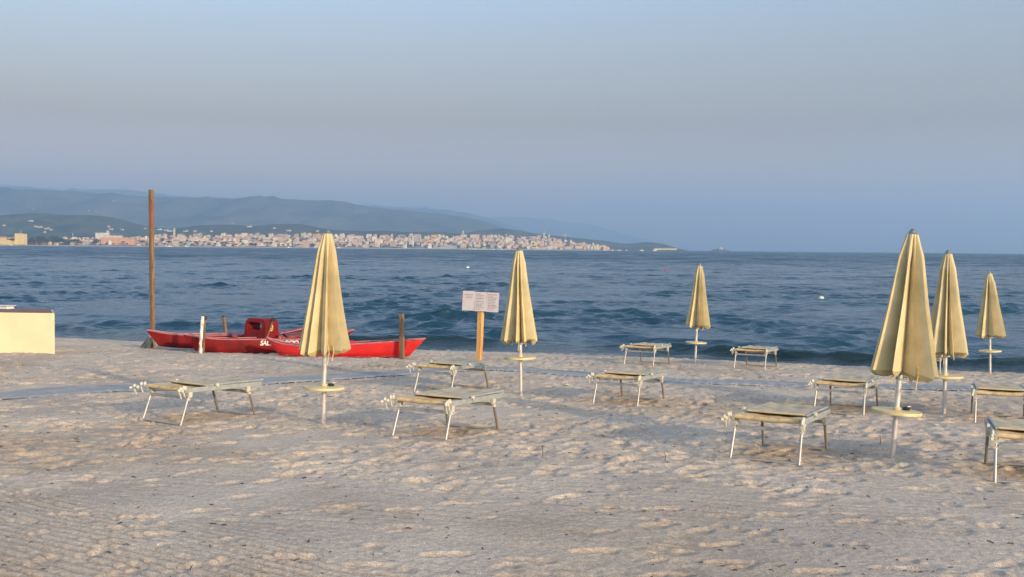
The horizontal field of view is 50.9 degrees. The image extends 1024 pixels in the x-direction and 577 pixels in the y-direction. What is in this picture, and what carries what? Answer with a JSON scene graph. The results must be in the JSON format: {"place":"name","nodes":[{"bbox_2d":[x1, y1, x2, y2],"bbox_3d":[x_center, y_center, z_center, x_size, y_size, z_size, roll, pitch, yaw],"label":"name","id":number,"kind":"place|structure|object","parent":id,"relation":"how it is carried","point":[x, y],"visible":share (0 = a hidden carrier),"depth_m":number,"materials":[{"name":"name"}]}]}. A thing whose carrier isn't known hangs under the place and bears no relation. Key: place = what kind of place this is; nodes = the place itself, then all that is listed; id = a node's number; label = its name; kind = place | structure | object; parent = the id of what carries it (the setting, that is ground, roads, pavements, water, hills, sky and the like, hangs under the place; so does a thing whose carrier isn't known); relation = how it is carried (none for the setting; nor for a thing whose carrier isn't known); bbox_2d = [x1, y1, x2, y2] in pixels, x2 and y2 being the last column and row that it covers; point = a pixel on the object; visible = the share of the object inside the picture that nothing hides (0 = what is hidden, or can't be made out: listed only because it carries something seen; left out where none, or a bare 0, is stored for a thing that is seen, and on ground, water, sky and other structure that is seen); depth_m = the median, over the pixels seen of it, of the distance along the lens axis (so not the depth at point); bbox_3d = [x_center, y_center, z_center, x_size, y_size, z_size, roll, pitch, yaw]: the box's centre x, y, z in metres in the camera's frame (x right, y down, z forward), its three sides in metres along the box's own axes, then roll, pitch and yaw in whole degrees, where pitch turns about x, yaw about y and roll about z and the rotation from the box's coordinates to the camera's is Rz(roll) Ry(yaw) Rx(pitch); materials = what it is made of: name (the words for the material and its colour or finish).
{"place":"outdoors","nodes":[
{"label":"outdoors","id":0,"kind":"place"},
{"bbox_2d":[0,213,469,239],"bbox_3d":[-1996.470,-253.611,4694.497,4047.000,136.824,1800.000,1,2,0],"label":"hills","id":1,"kind":"structure","parent":0,"point":[77,226],"depth_m":4298.20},
{"bbox_2d":[0,187,506,233],"bbox_3d":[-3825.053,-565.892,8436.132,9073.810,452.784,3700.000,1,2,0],"label":"mountain range","id":2,"kind":"structure","parent":0,"point":[172,212],"depth_m":7715.20,"materials":[{"name":"blue"}]},
{"bbox_2d":[0,185,523,230],"bbox_3d":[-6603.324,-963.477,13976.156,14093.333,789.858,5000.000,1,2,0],"label":"mountains","id":3,"kind":"structure","parent":0,"point":[422,209],"depth_m":13810.71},
{"bbox_2d":[0,237,616,250],"bbox_3d":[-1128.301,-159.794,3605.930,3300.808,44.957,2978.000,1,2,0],"label":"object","id":4,"kind":"structure","parent":0,"point":[380,247],"depth_m":3168.06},
{"bbox_2d":[0,233,26,244],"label":"castle building","id":5,"kind":"structure","parent":4,"relation":"on","point":[20,239],"depth_m":2493.80,"materials":[{"name":"stone"}]},
{"bbox_2d":[95,231,109,238],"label":"apartment building","id":6,"kind":"structure","parent":4,"relation":"on","point":[98,235],"depth_m":2891.08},
{"bbox_2d":[100,235,136,244],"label":"hotel","id":7,"kind":"structure","parent":4,"relation":"on","point":[116,240],"depth_m":2731.87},
{"bbox_2d":[172,240,179,245],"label":"town building","id":8,"kind":"structure","parent":4,"relation":"on","point":[175,242],"depth_m":2810.65,"materials":[{"name":"tile"}]},
{"bbox_2d":[193,233,202,237],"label":"town building","id":9,"kind":"structure","parent":4,"relation":"on","point":[200,235],"depth_m":3083.55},
{"bbox_2d":[275,236,283,241],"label":"town building","id":10,"kind":"structure","parent":4,"relation":"on","point":[279,237],"depth_m":3136.53,"materials":[{"name":"tile"}]},
{"bbox_2d":[293,240,298,246],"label":"town building","id":11,"kind":"structure","parent":4,"relation":"on","point":[295,243],"depth_m":3032.81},
{"bbox_2d":[302,242,309,246],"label":"town building","id":12,"kind":"structure","parent":4,"relation":"on","point":[306,244],"depth_m":3031.21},
{"bbox_2d":[63,234,605,249],"bbox_3d":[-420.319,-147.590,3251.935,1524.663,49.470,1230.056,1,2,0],"label":"houses","id":13,"kind":"structure","parent":4,"relation":"on","point":[346,238],"depth_m":3294.72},
{"bbox_2d":[354,242,362,246],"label":"town building","id":14,"kind":"structure","parent":4,"relation":"on","point":[357,243],"depth_m":3141.67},
{"bbox_2d":[390,241,398,246],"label":"town building","id":15,"kind":"structure","parent":4,"relation":"on","point":[393,244],"depth_m":3204.95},
{"bbox_2d":[414,234,419,241],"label":"tower block","id":16,"kind":"structure","parent":4,"relation":"on","point":[416,237],"depth_m":3313.84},
{"bbox_2d":[430,234,437,238],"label":"town building","id":17,"kind":"structure","parent":4,"relation":"on","point":[433,235],"depth_m":3498.86,"materials":[{"name":"concrete"}]},
{"bbox_2d":[433,245,456,248],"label":"harbour shed","id":18,"kind":"structure","parent":4,"relation":"on","point":[446,246],"depth_m":3254.71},
{"bbox_2d":[460,243,466,247],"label":"town building","id":19,"kind":"structure","parent":4,"relation":"on","point":[463,245],"depth_m":3311.05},
{"bbox_2d":[470,234,479,239],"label":"apartment building","id":20,"kind":"structure","parent":4,"relation":"on","point":[473,236],"depth_m":3528.48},
{"bbox_2d":[550,243,557,248],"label":"town building","id":21,"kind":"structure","parent":4,"relation":"on","point":[554,245],"depth_m":3473.71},
{"bbox_2d":[574,245,581,248],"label":"town building","id":22,"kind":"structure","parent":4,"relation":"on","point":[577,246],"depth_m":3545.32,"materials":[{"name":"concrete"}]},
{"bbox_2d":[374,239,382,244],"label":"town building","id":23,"kind":"structure","parent":0,"point":[379,240],"depth_m":3234.33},
{"bbox_2d":[0,337,1023,576],"bbox_3d":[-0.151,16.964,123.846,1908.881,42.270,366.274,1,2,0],"label":"beach sand","id":24,"kind":"structure","parent":0,"point":[703,471],"depth_m":8.59,"materials":[{"name":"beige sand"}]},
{"bbox_2d":[0,308,54,353],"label":"beach wall","id":25,"kind":"structure","parent":24,"relation":"on","point":[28,330],"depth_m":22.23,"materials":[{"name":"beige paint"}]},
{"bbox_2d":[0,305,15,308],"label":"storage tray","id":26,"kind":"object","parent":25,"relation":"on","point":[6,306],"visible":1,"depth_m":23.16,"materials":[{"name":"white paint"}]},
{"bbox_2d":[140,190,155,348],"bbox_3d":[-8.561,-0.318,25.255,0.374,4.014,0.372,-1,2,-26],"label":"timber post","id":27,"kind":"object","parent":24,"relation":"on","point":[149,342],"visible":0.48,"depth_m":25.36,"materials":[{"name":"brown wood"}]},
{"bbox_2d":[129,375,263,425],"bbox_3d":[-3.534,1.255,12.187,0.726,0.439,1.370,2,1,33],"label":"sun lounger","id":28,"kind":"object","parent":24,"relation":"on","point":[188,387],"visible":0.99,"depth_m":12.04,"materials":[{"name":"metal"}]},
{"bbox_2d":[198,316,206,353],"bbox_3d":[-6.698,1.125,23.252,0.187,1.071,0.096,1,2,0],"label":"mooring pole","id":29,"kind":"object","parent":24,"relation":"on","point":[202,331],"visible":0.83,"depth_m":23.22,"materials":[{"name":"white wood"}]},
{"bbox_2d":[147,317,354,352],"bbox_3d":[-5.976,1.045,24.618,4.559,0.760,1.723,1,2,-17],"label":"rescue catamaran","id":30,"kind":"object","parent":24,"relation":"on","point":[252,338],"visible":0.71,"depth_m":24.24,"materials":[{"name":"red paint"}]},
{"bbox_2d":[267,317,275,336],"bbox_3d":[-5.422,0.889,24.223,0.210,0.478,0.086,-2,3,-44],"label":"oar","id":31,"kind":"object","parent":30,"relation":"in","point":[272,319],"visible":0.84,"depth_m":24.22,"materials":[{"name":"brown wood"}]},
{"bbox_2d":[299,229,350,423],"bbox_3d":[-2.048,0.539,11.734,0.540,2.376,0.561,0,2,-17],"label":"beach umbrella","id":32,"kind":"object","parent":24,"relation":"on","point":[324,331],"visible":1,"depth_m":11.65,"materials":[{"name":"fabric"}]},
{"bbox_2d":[266,337,425,357],"bbox_3d":[-3.563,1.266,23.098,3.394,0.456,0.622,1,2,-4],"label":"rescue boat","id":33,"kind":"object","parent":24,"relation":"on","point":[380,348],"visible":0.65,"depth_m":22.91,"materials":[{"name":"red paint"}]},
{"bbox_2d":[399,314,404,359],"bbox_3d":[-2.330,1.156,22.791,0.111,1.242,0.089,2,2,31],"label":"wooden stake","id":34,"kind":"object","parent":24,"relation":"on","point":[401,337],"visible":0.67,"depth_m":22.76,"materials":[{"name":"brown wood"}]},
{"bbox_2d":[381,386,503,439],"bbox_3d":[-0.678,1.295,11.166,0.726,0.439,1.370,2,1,28],"label":"sun lounger","id":35,"kind":"object","parent":24,"relation":"on","point":[450,398],"visible":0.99,"depth_m":11.00,"materials":[{"name":"beige fabric"}]},
{"bbox_2d":[406,358,491,391],"bbox_3d":[-0.896,1.302,16.034,0.726,0.440,1.370,2,1,29],"label":"sun lounger","id":36,"kind":"object","parent":24,"relation":"on","point":[453,365],"visible":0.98,"depth_m":15.89,"materials":[{"name":"beige fabric"}]},
{"bbox_2d":[462,291,498,359],"bbox_3d":[-0.614,0.919,20.787,0.716,1.759,0.164,0,2,-3],"label":"sign post","id":37,"kind":"object","parent":24,"relation":"on","point":[480,303],"visible":0.83,"depth_m":20.69,"materials":[{"name":"white wood"}]},
{"bbox_2d":[0,366,970,399],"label":"beach walkway","id":38,"kind":"structure","parent":24,"relation":"on","point":[49,391],"depth_m":17.76,"materials":[{"name":"plastic"}]},
{"bbox_2d":[500,247,536,395],"bbox_3d":[0.106,0.595,15.374,0.500,2.376,0.530,0,2,-16],"label":"beach umbrella","id":39,"kind":"object","parent":24,"relation":"on","point":[518,327],"visible":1,"depth_m":15.29,"materials":[{"name":"fabric"}]},
{"bbox_2d":[586,367,666,405],"bbox_3d":[1.604,1.344,14.708,0.726,0.439,1.370,2,1,27],"label":"sun lounger","id":40,"kind":"object","parent":24,"relation":"on","point":[638,374],"visible":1,"depth_m":14.52,"materials":[{"name":"beige fabric"}]},
{"bbox_2d":[620,342,670,365],"bbox_3d":[2.815,1.366,22.445,0.726,0.439,1.370,2,0,26],"label":"sun lounger","id":41,"kind":"object","parent":24,"relation":"on","point":[654,347],"visible":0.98,"depth_m":22.24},
{"bbox_2d":[686,263,710,362],"bbox_3d":[3.948,0.646,22.911,0.494,2.400,0.513,0,2,-20],"label":"beach umbrella","id":42,"kind":"object","parent":24,"relation":"on","point":[698,315],"visible":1,"depth_m":22.84,"materials":[{"name":"fabric"}]},
{"bbox_2d":[730,345,777,369],"bbox_3d":[5.019,1.417,22.170,0.726,0.439,1.370,2,0,26],"label":"sun lounger","id":43,"kind":"object","parent":24,"relation":"on","point":[765,350],"visible":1,"depth_m":21.95,"materials":[{"name":"beige fabric"}]},
{"bbox_2d":[721,401,830,464],"bbox_3d":[2.527,1.350,10.142,0.726,0.440,1.370,2,0,29],"label":"sun lounger","id":44,"kind":"object","parent":24,"relation":"on","point":[801,415],"visible":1,"depth_m":9.93,"materials":[{"name":"beige fabric"}]},
{"bbox_2d":[808,374,879,414],"bbox_3d":[4.449,1.403,14.311,0.726,0.439,1.370,2,1,28],"label":"sun lounger","id":45,"kind":"object","parent":24,"relation":"on","point":[864,382],"visible":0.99,"depth_m":14.09,"materials":[{"name":"beige fabric"}]},
{"bbox_2d":[870,229,938,457],"bbox_3d":[3.602,0.634,9.931,0.603,2.376,0.517,4,2,0],"label":"beach umbrella","id":46,"kind":"object","parent":24,"relation":"on","point":[905,345],"visible":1,"depth_m":9.83,"materials":[{"name":"fabric"}]},
{"bbox_2d":[936,355,942,372],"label":"sun lounger","id":47,"kind":"object","parent":24,"relation":"on","point":[940,357],"visible":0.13,"depth_m":21.38,"materials":[{"name":"white metal"}]},
{"bbox_2d":[931,250,967,413],"bbox_3d":[5.646,0.688,13.972,0.558,2.376,0.583,1,2,0],"label":"beach umbrella","id":48,"kind":"object","parent":24,"relation":"on","point":[948,331],"visible":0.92,"depth_m":13.84,"materials":[{"name":"fabric"}]},
{"bbox_2d":[975,270,1005,373],"bbox_3d":[9.905,0.818,22.299,0.543,2.400,0.542,-1,2,0],"label":"beach umbrella","id":49,"kind":"object","parent":24,"relation":"on","point":[990,324],"visible":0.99,"depth_m":22.20,"materials":[{"name":"fabric"}]},
{"bbox_2d":[970,382,1023,422],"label":"sun lounger","id":50,"kind":"object","parent":24,"relation":"on","point":[994,389],"visible":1,"depth_m":13.32,"materials":[{"name":"beige fabric"}]},
{"bbox_2d":[984,416,1023,483],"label":"sun lounger","id":51,"kind":"object","parent":24,"relation":"on","point":[996,429],"visible":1,"depth_m":9.14,"materials":[{"name":"beige fabric"}]},
{"bbox_2d":[0,245,1023,372],"bbox_3d":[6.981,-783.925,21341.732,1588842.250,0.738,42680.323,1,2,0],"label":"sea water","id":52,"kind":"structure","parent":0,"point":[593,302],"depth_m":60.89,"materials":[{"name":"blue liquid"}]},
{"bbox_2d":[221,316,226,332],"bbox_3d":[-7.050,1.198,26.520,0.215,1.058,0.092,1,2,0],"label":"mooring stake","id":53,"kind":"object","parent":52,"relation":"in","point":[224,324],"visible":0.38,"depth_m":26.48,"materials":[{"name":"brown wood"}]},
{"bbox_2d":[0,346,1023,576],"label":"seagrass bits","id":54,"kind":"object","parent":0,"point":[500,483],"visible":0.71,"depth_m":7.93,"materials":[{"name":"brown plant"}]},
{"bbox_2d":[0,0,1023,252],"label":"sky","id":55,"kind":"structure","parent":0,"point":[704,125],"materials":[{"name":"blue"}]},
{"bbox_2d":[465,229,687,250],"bbox_3d":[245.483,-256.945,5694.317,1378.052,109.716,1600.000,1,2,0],"label":"headland hill","id":56,"kind":"structure","parent":0,"point":[612,245],"depth_m":5301.69,"materials":[{"name":"green plant"}]},
{"bbox_2d":[486,217,701,250],"bbox_3d":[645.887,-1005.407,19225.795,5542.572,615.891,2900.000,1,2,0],"label":"mountains","id":57,"kind":"structure","parent":0,"point":[562,228],"depth_m":19160.53,"materials":[{"name":"blue"}]},
{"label":"breakwater","id":58,"kind":"structure","parent":0,"visible":0},
{"bbox_2d":[654,248,676,249],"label":"harbour wall","id":59,"kind":"structure","parent":58,"relation":"on","point":[665,248],"depth_m":3594.41,"materials":[{"name":"white concrete"}]}
]}

